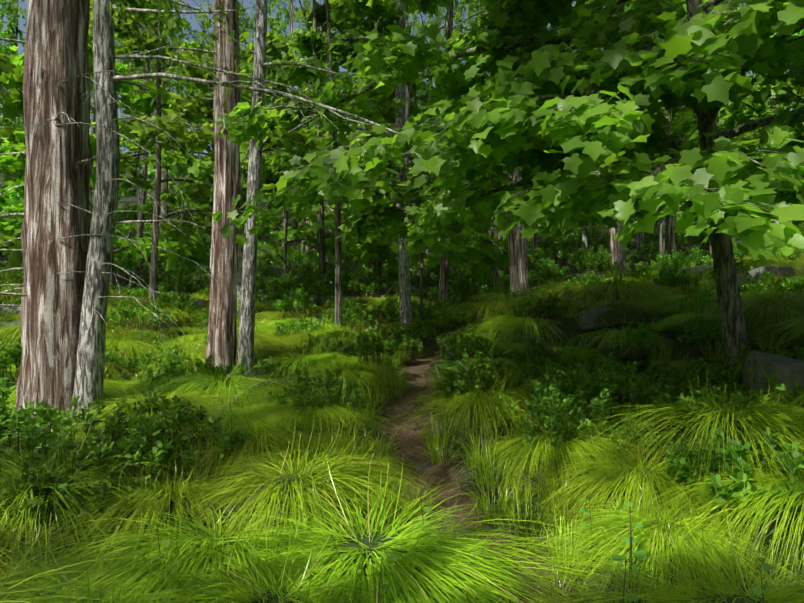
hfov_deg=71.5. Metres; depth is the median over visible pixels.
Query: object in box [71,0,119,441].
thin grey tree
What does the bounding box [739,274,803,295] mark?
shrub
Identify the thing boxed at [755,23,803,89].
maple sapling
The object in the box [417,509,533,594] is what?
grass tuft
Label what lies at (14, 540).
tussock
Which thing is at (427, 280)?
shrub
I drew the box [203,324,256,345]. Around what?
shrub
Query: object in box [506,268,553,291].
shrub
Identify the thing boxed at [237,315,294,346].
tussock
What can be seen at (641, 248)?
shrub
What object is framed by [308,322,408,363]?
tussock
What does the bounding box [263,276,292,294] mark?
shrub
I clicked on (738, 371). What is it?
shrub
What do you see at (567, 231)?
shrub
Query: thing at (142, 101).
tree
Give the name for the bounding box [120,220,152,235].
shrub
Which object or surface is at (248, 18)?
forest larch
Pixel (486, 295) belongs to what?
tussock
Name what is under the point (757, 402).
tussock
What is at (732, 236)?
maple sapling
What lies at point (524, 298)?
tussock
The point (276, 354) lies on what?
tussock
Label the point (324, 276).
shrub
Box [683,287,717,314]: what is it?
shrub
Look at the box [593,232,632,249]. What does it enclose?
shrub
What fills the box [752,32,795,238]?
forest larch
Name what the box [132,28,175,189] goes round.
forest larch
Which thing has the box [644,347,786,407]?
tussock
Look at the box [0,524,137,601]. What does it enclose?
tussock
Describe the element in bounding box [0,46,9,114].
forest larch
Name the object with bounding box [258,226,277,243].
shrub
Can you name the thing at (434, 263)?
maple sapling
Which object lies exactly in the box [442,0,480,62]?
forest larch
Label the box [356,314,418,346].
tussock
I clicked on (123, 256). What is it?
shrub
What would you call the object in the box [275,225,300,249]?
shrub
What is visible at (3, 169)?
maple sapling
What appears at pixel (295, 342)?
tussock
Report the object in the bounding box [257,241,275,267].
shrub
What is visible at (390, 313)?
shrub
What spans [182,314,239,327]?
tussock
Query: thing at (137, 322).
tussock
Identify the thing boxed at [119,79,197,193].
maple sapling
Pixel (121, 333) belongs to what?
tussock
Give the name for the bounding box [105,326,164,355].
shrub
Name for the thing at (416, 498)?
grass tuft
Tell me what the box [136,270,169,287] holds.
shrub
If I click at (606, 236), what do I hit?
shrub
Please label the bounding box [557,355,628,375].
shrub
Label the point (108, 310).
tussock
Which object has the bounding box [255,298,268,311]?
tussock
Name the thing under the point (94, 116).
forest larch
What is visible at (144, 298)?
tussock
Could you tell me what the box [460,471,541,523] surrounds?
grass tuft
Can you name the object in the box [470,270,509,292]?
shrub
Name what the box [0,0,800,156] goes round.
sky
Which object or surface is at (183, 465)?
grass tuft
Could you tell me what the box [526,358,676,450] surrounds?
shrub
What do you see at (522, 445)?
grass tuft
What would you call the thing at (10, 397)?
tussock
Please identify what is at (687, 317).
tussock
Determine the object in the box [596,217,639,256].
maple sapling
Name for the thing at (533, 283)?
shrub
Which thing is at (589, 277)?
shrub
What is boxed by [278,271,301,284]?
shrub
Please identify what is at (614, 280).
shrub
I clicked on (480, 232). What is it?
shrub
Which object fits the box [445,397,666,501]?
tussock
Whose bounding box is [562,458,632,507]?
grass tuft
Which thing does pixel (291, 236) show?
maple sapling
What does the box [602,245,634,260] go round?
shrub
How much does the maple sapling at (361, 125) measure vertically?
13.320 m
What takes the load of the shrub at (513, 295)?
on the terrain
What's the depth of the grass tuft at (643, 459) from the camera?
4.13 m
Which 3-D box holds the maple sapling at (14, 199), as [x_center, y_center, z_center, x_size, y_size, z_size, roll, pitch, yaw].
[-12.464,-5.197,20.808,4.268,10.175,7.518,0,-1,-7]
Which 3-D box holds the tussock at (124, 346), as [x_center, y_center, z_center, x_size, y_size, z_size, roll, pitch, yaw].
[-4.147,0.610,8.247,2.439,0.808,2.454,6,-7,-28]
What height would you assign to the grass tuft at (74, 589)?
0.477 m
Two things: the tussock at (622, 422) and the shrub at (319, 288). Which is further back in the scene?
the shrub at (319, 288)
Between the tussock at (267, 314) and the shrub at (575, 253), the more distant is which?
the shrub at (575, 253)
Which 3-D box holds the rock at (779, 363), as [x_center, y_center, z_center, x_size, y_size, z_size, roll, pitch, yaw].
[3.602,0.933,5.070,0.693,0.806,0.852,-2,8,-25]
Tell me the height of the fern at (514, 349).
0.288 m
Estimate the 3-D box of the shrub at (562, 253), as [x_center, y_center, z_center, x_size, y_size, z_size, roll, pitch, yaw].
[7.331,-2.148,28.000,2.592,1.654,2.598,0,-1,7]
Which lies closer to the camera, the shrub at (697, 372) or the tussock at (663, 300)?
the shrub at (697, 372)
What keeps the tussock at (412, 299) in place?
on the terrain
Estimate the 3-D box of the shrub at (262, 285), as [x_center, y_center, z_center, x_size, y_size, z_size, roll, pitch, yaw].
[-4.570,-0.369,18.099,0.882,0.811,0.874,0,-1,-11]
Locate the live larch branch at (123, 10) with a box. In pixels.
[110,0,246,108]
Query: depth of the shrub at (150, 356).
7.51 m
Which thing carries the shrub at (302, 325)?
on the terrain
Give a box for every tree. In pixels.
[10,0,92,444]
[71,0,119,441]
[115,0,270,375]
[202,0,803,371]
[237,0,380,385]
[383,0,437,334]
[441,10,529,295]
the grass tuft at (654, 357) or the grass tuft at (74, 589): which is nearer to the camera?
the grass tuft at (74, 589)
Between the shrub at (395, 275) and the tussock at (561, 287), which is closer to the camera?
the tussock at (561, 287)
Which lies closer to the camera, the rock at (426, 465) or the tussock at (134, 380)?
the rock at (426, 465)
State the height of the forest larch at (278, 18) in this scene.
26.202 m
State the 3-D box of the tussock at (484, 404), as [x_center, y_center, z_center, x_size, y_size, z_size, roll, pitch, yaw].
[0.882,0.891,5.295,2.500,0.862,2.550,2,-10,-36]
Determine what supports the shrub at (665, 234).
on the terrain
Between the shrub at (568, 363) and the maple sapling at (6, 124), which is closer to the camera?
the shrub at (568, 363)
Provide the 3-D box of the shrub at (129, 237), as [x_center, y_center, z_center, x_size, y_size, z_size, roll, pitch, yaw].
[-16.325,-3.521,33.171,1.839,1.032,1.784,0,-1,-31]
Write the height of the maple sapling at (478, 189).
11.340 m
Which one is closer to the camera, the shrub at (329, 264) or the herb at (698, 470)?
the herb at (698, 470)
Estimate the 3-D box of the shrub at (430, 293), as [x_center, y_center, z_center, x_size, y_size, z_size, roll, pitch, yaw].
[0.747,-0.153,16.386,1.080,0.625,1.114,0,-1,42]
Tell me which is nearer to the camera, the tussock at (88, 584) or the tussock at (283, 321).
the tussock at (88, 584)
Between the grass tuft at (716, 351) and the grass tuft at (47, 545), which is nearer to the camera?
the grass tuft at (47, 545)
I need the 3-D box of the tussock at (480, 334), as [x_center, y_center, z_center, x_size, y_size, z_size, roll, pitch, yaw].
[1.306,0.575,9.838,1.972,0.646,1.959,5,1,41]
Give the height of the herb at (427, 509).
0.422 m
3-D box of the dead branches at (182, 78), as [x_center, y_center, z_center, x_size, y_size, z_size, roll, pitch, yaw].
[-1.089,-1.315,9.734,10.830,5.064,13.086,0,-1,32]
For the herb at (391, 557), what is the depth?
2.11 m
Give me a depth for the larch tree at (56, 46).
4.97 m
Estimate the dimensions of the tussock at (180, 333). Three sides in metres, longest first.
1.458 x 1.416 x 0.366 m
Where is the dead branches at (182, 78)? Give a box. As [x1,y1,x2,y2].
[0,0,662,417]
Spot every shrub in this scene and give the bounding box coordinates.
[0,261,7,278]
[0,266,9,279]
[0,272,14,281]
[0,279,21,303]
[0,314,14,323]
[0,338,21,373]
[0,339,21,396]
[0,377,46,457]
[0,403,71,467]
[0,407,181,502]
[0,450,150,555]
[2,248,22,264]
[2,275,22,285]
[2,400,82,453]
[4,270,22,283]
[4,298,20,315]
[19,396,169,481]
[76,398,251,487]
[104,345,133,381]
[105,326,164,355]
[106,298,172,341]
[109,283,138,295]
[114,255,139,282]
[114,259,133,287]
[115,284,131,295]
[116,203,150,227]
[118,206,132,226]
[119,223,159,237]
[119,234,135,239]
[119,388,206,464]
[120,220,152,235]
[121,253,163,275]
[124,285,177,297]
[129,202,177,218]
[129,342,202,377]
[131,267,187,294]
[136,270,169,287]
[138,253,179,271]
[138,355,235,386]
[142,258,184,279]
[143,231,160,253]
[146,206,179,226]
[150,291,193,326]
[157,271,194,294]
[160,210,199,224]
[162,291,197,321]
[165,229,210,245]
[166,265,209,283]
[176,207,194,215]
[180,271,209,291]
[191,278,209,296]
[192,308,239,331]
[198,286,209,299]
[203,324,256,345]
[231,355,284,386]
[243,214,282,238]
[256,262,268,281]
[256,266,278,283]
[256,278,270,292]
[256,284,291,311]
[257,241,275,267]
[257,245,309,277]
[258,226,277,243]
[258,239,282,247]
[258,262,282,272]
[262,281,304,295]
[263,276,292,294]
[266,367,367,426]
[271,244,300,262]
[272,287,313,319]
[272,317,325,344]
[274,215,293,227]
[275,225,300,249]
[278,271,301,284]
[280,276,316,294]
[283,250,318,274]
[286,278,334,309]
[289,259,334,285]
[292,217,306,229]
[292,269,334,295]
[294,333,346,359]
[295,242,327,258]
[302,260,334,278]
[305,247,349,265]
[306,268,344,286]
[320,302,375,331]
[322,296,360,314]
[329,249,365,272]
[331,247,352,263]
[332,271,375,303]
[342,263,371,281]
[342,272,368,296]
[342,302,370,323]
[345,327,394,372]
[351,269,369,293]
[358,262,384,270]
[361,263,398,295]
[362,274,398,297]
[367,305,399,327]
[371,294,419,312]
[372,333,422,363]
[375,316,436,351]
[385,269,413,292]
[393,270,431,293]
[410,259,437,276]
[411,285,438,304]
[411,297,466,334]
[415,273,438,296]
[416,265,463,289]
[433,292,483,311]
[436,331,487,359]
[439,336,500,365]
[441,357,515,391]
[441,363,502,413]
[448,274,483,308]
[449,264,472,279]
[449,279,486,300]
[469,260,478,273]
[469,388,551,422]
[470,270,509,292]
[471,228,489,237]
[473,357,555,392]
[486,268,509,284]
[487,277,509,293]
[487,374,621,447]
[503,288,530,312]
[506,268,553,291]
[508,241,542,254]
[511,292,572,325]
[512,340,563,367]
[519,390,607,472]
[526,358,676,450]
[527,242,574,271]
[527,255,547,271]
[528,237,559,263]
[528,269,564,289]
[529,277,563,295]
[530,257,558,271]
[533,264,568,286]
[538,233,561,246]
[538,235,572,259]
[541,371,624,424]
[542,261,570,279]
[549,223,589,247]
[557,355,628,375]
[561,352,636,386]
[563,230,607,253]
[563,270,606,306]
[564,226,609,252]
[567,245,610,275]
[567,246,589,264]
[572,221,608,240]
[574,246,600,271]
[575,252,609,279]
[588,276,633,306]
[589,270,618,284]
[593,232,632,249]
[594,255,649,277]
[597,382,674,429]
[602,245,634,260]
[603,260,633,274]
[607,321,664,367]
[608,225,639,247]
[610,250,633,266]
[626,268,656,282]
[626,356,754,401]
[630,213,666,239]
[632,240,659,263]
[632,243,690,267]
[639,384,726,428]
[641,233,665,252]
[645,229,681,244]
[650,247,712,270]
[650,250,686,265]
[652,264,699,298]
[657,234,694,253]
[663,426,803,541]
[666,384,803,438]
[673,291,742,327]
[676,312,723,359]
[677,344,768,390]
[678,230,709,253]
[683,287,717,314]
[693,249,734,260]
[699,238,736,249]
[701,255,773,279]
[705,354,801,408]
[733,243,745,259]
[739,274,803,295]
[741,265,794,289]
[755,382,803,410]
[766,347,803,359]
[773,251,803,275]
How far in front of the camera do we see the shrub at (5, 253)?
27.62 m
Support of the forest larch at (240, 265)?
on the terrain
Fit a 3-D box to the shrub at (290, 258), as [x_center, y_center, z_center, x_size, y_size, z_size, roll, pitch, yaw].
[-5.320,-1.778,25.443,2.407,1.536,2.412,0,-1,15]
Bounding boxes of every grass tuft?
[0,519,97,568]
[3,433,25,460]
[25,560,115,602]
[104,370,125,382]
[147,440,217,479]
[169,431,240,489]
[173,428,252,467]
[182,467,244,500]
[186,319,207,330]
[208,476,259,517]
[241,482,363,548]
[254,355,279,376]
[261,374,292,388]
[264,373,291,388]
[308,428,400,474]
[311,380,367,412]
[312,511,451,550]
[331,400,372,433]
[344,352,388,380]
[356,378,397,407]
[356,433,395,450]
[357,396,391,416]
[357,468,426,527]
[358,363,416,398]
[362,352,398,373]
[363,430,410,471]
[367,510,420,534]
[378,348,410,367]
[378,365,418,386]
[379,523,532,602]
[382,471,447,520]
[385,337,414,361]
[403,346,431,357]
[403,403,475,453]
[411,436,470,465]
[413,365,449,389]
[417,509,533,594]
[421,355,443,368]
[426,383,446,405]
[431,359,445,379]
[436,566,531,602]
[437,414,503,451]
[449,422,516,468]
[459,440,532,492]
[459,473,581,540]
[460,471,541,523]
[482,420,536,455]
[483,468,540,504]
[491,423,563,469]
[506,517,572,556]
[507,554,608,602]
[514,498,611,583]
[519,472,612,531]
[522,449,611,504]
[555,487,713,570]
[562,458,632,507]
[562,521,719,602]
[563,569,668,602]
[575,451,616,483]
[584,417,634,452]
[588,567,743,602]
[609,448,664,467]
[616,438,654,460]
[633,497,694,522]
[635,548,779,602]
[638,316,673,331]
[639,413,685,454]
[646,283,683,309]
[648,340,672,365]
[662,424,777,475]
[673,493,740,526]
[683,323,723,360]
[704,516,799,581]
[720,569,802,601]
[748,329,796,348]
[785,307,803,335]
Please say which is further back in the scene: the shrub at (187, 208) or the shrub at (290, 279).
the shrub at (187, 208)
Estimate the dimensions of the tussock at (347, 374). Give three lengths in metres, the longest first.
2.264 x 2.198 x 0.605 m
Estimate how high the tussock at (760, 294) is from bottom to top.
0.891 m
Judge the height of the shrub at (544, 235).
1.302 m
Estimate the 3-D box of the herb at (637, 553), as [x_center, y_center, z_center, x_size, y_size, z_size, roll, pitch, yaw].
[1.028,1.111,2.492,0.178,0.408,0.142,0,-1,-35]
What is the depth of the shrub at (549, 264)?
24.52 m
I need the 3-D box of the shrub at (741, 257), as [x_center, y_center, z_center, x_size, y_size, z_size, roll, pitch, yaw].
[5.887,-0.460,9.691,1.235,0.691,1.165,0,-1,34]
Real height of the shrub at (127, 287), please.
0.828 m
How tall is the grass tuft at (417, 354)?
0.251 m
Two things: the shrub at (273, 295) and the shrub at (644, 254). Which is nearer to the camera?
the shrub at (273, 295)
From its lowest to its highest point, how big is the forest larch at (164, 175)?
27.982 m
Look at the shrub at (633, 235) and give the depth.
36.25 m
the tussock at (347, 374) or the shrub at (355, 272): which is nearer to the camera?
the tussock at (347, 374)
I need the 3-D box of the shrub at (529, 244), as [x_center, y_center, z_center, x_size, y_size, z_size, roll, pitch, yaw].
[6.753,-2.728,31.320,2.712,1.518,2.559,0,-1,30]
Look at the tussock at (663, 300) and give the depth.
9.05 m
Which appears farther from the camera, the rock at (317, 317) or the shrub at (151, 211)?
the shrub at (151, 211)
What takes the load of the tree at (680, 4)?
on the terrain
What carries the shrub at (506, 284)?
on the terrain
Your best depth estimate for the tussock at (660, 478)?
3.38 m
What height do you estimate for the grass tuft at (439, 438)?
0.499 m
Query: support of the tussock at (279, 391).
on the terrain
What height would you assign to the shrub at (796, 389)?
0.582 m
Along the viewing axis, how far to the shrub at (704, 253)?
27.21 m
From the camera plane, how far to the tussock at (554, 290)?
11.37 m
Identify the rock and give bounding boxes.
[0,320,19,328]
[179,298,209,314]
[308,314,328,322]
[415,462,429,470]
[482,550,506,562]
[579,303,618,330]
[680,265,713,280]
[737,266,794,289]
[742,351,803,401]
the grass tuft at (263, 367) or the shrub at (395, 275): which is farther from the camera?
the shrub at (395, 275)
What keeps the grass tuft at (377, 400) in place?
on the terrain
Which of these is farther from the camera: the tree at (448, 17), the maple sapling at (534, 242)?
the maple sapling at (534, 242)
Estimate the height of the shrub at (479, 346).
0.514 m
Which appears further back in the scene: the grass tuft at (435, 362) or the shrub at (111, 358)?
the grass tuft at (435, 362)
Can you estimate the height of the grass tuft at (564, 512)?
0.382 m
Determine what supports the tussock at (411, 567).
on the terrain
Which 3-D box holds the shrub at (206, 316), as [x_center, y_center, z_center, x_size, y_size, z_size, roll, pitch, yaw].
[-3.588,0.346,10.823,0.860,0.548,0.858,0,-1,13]
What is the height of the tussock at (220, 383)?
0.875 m
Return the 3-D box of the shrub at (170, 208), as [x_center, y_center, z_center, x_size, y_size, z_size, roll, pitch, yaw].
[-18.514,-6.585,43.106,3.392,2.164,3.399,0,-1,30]
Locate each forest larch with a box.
[0,0,22,28]
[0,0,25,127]
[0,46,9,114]
[2,0,182,170]
[9,107,94,128]
[89,6,134,202]
[116,29,152,199]
[118,1,191,270]
[129,0,210,241]
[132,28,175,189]
[172,0,285,229]
[209,0,294,317]
[238,0,254,106]
[242,0,324,247]
[254,0,297,89]
[283,0,329,260]
[336,13,431,287]
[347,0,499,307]
[414,6,455,79]
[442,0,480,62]
[452,0,501,287]
[456,0,550,270]
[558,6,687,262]
[561,1,601,248]
[566,3,661,275]
[614,5,660,246]
[727,0,760,88]
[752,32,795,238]
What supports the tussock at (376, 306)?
on the terrain
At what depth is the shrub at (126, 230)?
34.95 m
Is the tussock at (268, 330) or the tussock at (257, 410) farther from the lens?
the tussock at (268, 330)
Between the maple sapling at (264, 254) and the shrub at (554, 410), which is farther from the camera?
the maple sapling at (264, 254)
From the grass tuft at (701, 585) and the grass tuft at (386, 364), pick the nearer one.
the grass tuft at (701, 585)
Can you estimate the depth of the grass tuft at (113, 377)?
7.24 m
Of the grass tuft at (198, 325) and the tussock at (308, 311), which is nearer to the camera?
the grass tuft at (198, 325)
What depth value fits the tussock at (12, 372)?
6.94 m
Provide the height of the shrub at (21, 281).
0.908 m
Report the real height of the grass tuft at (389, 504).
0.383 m
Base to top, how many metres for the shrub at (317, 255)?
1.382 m
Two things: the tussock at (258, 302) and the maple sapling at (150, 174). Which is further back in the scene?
the maple sapling at (150, 174)
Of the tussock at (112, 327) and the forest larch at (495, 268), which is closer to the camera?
the tussock at (112, 327)
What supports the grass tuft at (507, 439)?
on the terrain
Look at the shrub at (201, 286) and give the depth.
17.22 m
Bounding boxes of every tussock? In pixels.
[0,266,22,304]
[0,309,115,361]
[0,353,19,388]
[0,398,195,585]
[0,439,284,577]
[0,495,254,602]
[0,505,163,602]
[0,514,203,602]
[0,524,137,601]
[1,470,385,602]
[2,383,16,418]
[2,434,67,463]
[5,357,143,412]
[12,359,141,379]
[14,363,302,470]
[56,441,236,532]
[71,389,157,433]
[101,509,417,602]
[103,364,192,402]
[105,321,171,371]
[105,362,174,394]
[106,298,148,327]
[106,313,176,348]
[106,322,138,334]
[107,284,148,307]
[109,279,129,304]
[109,338,255,379]
[110,340,315,417]
[114,291,198,331]
[121,286,172,308]
[141,327,206,356]
[150,378,351,464]
[150,405,466,551]
[156,322,207,337]
[164,327,207,349]
[168,403,334,485]
[169,443,673,602]
[174,300,207,321]
[176,418,460,527]
[181,320,304,359]
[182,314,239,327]
[184,291,209,299]
[187,365,270,394]
[197,298,274,313]
[236,340,309,371]
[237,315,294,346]
[241,384,405,439]
[248,337,382,385]
[250,373,352,415]
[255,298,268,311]
[255,302,306,323]
[255,313,309,335]
[257,292,325,318]
[263,325,322,353]
[275,310,323,325]
[276,350,422,404]
[290,312,382,353]
[291,310,355,344]
[298,415,420,480]
[300,308,334,321]
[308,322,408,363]
[320,312,368,330]
[327,286,381,310]
[347,352,404,369]
[356,301,422,323]
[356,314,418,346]
[357,314,408,333]
[365,301,396,312]
[371,289,429,305]
[372,354,602,447]
[406,375,484,414]
[413,299,471,326]
[413,346,563,391]
[425,282,548,328]
[431,317,498,351]
[440,351,514,369]
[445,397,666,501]
[455,283,507,302]
[456,331,536,360]
[459,296,567,347]
[460,311,472,322]
[464,345,681,449]
[464,491,803,602]
[484,281,585,316]
[499,426,762,568]
[513,473,802,602]
[515,268,610,310]
[523,354,803,511]
[533,271,575,297]
[536,260,711,312]
[547,395,645,449]
[556,279,675,323]
[566,313,677,358]
[570,262,687,303]
[599,269,671,287]
[599,402,803,601]
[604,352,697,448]
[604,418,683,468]
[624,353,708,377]
[631,260,677,277]
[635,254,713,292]
[636,366,803,454]
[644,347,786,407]
[648,293,713,320]
[651,300,721,333]
[652,287,690,310]
[668,268,803,323]
[672,269,716,294]
[681,268,803,338]
[692,256,803,280]
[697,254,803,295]
[723,351,803,408]
[725,295,803,350]
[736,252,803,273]
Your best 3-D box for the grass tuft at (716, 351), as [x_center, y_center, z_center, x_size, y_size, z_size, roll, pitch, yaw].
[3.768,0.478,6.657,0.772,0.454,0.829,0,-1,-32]
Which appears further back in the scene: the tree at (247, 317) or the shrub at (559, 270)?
the shrub at (559, 270)
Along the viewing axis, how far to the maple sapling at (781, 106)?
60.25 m
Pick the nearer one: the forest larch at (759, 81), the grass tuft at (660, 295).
the grass tuft at (660, 295)
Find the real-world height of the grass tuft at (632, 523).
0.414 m
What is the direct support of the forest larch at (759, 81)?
on the terrain
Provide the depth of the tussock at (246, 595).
2.21 m
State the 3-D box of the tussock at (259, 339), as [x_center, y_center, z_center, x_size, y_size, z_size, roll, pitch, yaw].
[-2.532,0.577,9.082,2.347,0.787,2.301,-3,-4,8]
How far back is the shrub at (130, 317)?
9.60 m
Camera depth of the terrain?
5.45 m
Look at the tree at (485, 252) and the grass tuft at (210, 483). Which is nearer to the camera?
the grass tuft at (210, 483)
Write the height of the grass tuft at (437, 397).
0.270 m
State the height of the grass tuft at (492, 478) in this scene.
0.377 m
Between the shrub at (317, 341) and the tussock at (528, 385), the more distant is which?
the shrub at (317, 341)
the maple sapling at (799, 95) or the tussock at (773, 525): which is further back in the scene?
the maple sapling at (799, 95)
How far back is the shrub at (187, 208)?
44.05 m
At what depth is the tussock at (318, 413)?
5.30 m
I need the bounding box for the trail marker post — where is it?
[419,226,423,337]
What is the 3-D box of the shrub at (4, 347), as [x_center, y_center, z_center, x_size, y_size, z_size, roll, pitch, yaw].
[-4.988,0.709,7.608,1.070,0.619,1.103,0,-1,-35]
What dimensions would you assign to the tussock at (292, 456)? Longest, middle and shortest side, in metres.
2.266 x 2.196 x 0.557 m
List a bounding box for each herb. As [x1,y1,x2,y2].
[43,483,67,549]
[145,523,170,583]
[222,411,240,476]
[357,421,368,451]
[369,554,397,602]
[410,488,432,550]
[580,499,594,543]
[611,500,646,600]
[614,559,638,602]
[690,455,705,501]
[749,563,771,602]
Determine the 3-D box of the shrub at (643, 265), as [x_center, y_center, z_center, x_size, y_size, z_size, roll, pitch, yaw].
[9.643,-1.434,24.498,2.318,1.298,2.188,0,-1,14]
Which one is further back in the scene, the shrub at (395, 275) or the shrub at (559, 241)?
the shrub at (559, 241)
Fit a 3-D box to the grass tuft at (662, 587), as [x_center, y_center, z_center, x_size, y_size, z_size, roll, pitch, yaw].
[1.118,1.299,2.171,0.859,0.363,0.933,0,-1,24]
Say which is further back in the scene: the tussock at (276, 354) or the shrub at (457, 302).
the shrub at (457, 302)
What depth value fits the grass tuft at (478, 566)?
2.73 m
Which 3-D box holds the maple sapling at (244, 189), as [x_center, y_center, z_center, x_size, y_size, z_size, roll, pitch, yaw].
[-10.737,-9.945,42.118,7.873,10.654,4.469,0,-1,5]
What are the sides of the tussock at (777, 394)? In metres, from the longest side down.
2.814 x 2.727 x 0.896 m
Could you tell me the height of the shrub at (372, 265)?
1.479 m
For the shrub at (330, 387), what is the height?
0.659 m
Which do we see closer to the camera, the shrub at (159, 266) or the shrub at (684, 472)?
the shrub at (684, 472)
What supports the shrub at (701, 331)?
on the terrain
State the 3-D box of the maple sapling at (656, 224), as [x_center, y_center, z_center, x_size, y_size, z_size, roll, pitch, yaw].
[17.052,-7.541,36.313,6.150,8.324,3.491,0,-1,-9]
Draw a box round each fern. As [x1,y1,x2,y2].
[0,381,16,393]
[429,359,474,371]
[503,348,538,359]
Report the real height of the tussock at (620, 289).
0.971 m
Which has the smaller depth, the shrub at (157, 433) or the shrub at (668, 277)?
the shrub at (157, 433)
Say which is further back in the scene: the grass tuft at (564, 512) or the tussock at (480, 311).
the tussock at (480, 311)
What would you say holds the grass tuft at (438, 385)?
on the terrain
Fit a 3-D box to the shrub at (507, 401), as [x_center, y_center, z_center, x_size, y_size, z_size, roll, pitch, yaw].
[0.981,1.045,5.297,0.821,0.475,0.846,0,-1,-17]
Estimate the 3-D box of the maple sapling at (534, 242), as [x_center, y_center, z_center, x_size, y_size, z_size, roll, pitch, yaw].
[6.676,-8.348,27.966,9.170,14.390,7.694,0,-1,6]
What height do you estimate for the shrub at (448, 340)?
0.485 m
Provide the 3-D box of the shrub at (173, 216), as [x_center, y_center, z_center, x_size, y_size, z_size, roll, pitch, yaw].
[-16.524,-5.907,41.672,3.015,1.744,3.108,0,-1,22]
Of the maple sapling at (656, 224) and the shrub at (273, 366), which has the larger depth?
the maple sapling at (656, 224)
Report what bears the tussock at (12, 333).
on the terrain
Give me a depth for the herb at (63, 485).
2.92 m
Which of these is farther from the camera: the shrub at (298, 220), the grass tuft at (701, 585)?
the shrub at (298, 220)
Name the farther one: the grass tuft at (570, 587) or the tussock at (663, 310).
the tussock at (663, 310)
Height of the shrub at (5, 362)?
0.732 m
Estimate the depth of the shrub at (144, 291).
13.12 m
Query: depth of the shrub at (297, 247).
31.99 m
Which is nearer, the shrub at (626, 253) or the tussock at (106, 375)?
the tussock at (106, 375)
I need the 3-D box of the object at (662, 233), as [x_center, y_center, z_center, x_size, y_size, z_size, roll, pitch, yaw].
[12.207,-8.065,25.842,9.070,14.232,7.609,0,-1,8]
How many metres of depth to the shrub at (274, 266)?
27.01 m
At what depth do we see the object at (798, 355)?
5.64 m
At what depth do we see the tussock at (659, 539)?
2.73 m
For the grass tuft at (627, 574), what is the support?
on the terrain
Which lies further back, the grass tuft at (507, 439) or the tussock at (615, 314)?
the tussock at (615, 314)
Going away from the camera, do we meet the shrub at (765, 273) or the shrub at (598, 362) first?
the shrub at (598, 362)
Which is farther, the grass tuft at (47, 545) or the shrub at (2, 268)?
the shrub at (2, 268)
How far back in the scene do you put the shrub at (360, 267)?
24.61 m
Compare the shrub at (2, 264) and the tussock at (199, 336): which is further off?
the shrub at (2, 264)
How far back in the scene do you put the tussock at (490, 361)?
7.73 m
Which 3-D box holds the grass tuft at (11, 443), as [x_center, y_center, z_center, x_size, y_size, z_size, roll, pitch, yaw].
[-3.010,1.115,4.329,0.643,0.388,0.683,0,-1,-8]
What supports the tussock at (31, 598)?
on the terrain
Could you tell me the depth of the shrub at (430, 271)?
20.94 m
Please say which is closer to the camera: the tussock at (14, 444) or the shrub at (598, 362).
the tussock at (14, 444)
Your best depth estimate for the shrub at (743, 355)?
5.80 m
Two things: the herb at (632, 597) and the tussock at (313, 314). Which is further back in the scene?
the tussock at (313, 314)
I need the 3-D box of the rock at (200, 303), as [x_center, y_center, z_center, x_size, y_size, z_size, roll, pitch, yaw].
[-4.700,0.199,12.798,0.620,0.455,0.825,3,-7,14]
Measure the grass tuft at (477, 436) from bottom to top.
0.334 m
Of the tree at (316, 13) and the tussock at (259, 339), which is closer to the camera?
the tussock at (259, 339)
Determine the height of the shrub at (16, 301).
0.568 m
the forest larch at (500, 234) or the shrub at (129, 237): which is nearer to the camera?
the forest larch at (500, 234)
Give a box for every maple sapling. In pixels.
[0,0,96,268]
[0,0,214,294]
[0,45,140,255]
[0,86,23,148]
[0,120,91,183]
[0,122,19,176]
[0,165,23,220]
[18,158,127,238]
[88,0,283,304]
[92,127,170,205]
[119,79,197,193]
[119,161,149,202]
[136,127,212,264]
[142,40,246,210]
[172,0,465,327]
[177,119,212,178]
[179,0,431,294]
[242,108,305,218]
[245,162,353,275]
[270,123,357,256]
[298,127,363,226]
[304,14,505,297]
[331,113,415,205]
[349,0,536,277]
[365,103,478,269]
[409,167,470,269]
[450,37,527,284]
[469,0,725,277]
[530,23,574,261]
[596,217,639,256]
[625,161,693,241]
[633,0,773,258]
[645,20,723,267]
[647,33,795,253]
[662,70,803,238]
[754,98,801,117]
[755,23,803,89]
[788,129,803,222]
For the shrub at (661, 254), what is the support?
on the terrain
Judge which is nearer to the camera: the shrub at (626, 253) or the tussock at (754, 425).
the tussock at (754, 425)
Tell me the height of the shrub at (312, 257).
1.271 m
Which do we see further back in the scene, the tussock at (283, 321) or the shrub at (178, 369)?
the tussock at (283, 321)
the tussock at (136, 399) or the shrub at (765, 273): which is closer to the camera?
the tussock at (136, 399)
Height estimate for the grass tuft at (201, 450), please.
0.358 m
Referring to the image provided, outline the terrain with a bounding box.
[0,156,803,602]
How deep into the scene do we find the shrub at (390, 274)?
18.24 m
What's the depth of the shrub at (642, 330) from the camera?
7.42 m
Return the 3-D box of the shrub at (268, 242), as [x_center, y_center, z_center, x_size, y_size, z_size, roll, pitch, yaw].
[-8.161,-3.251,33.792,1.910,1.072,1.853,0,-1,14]
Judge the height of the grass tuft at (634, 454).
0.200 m
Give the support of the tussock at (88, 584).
on the terrain
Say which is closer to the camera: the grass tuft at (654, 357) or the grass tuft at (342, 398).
the grass tuft at (342, 398)

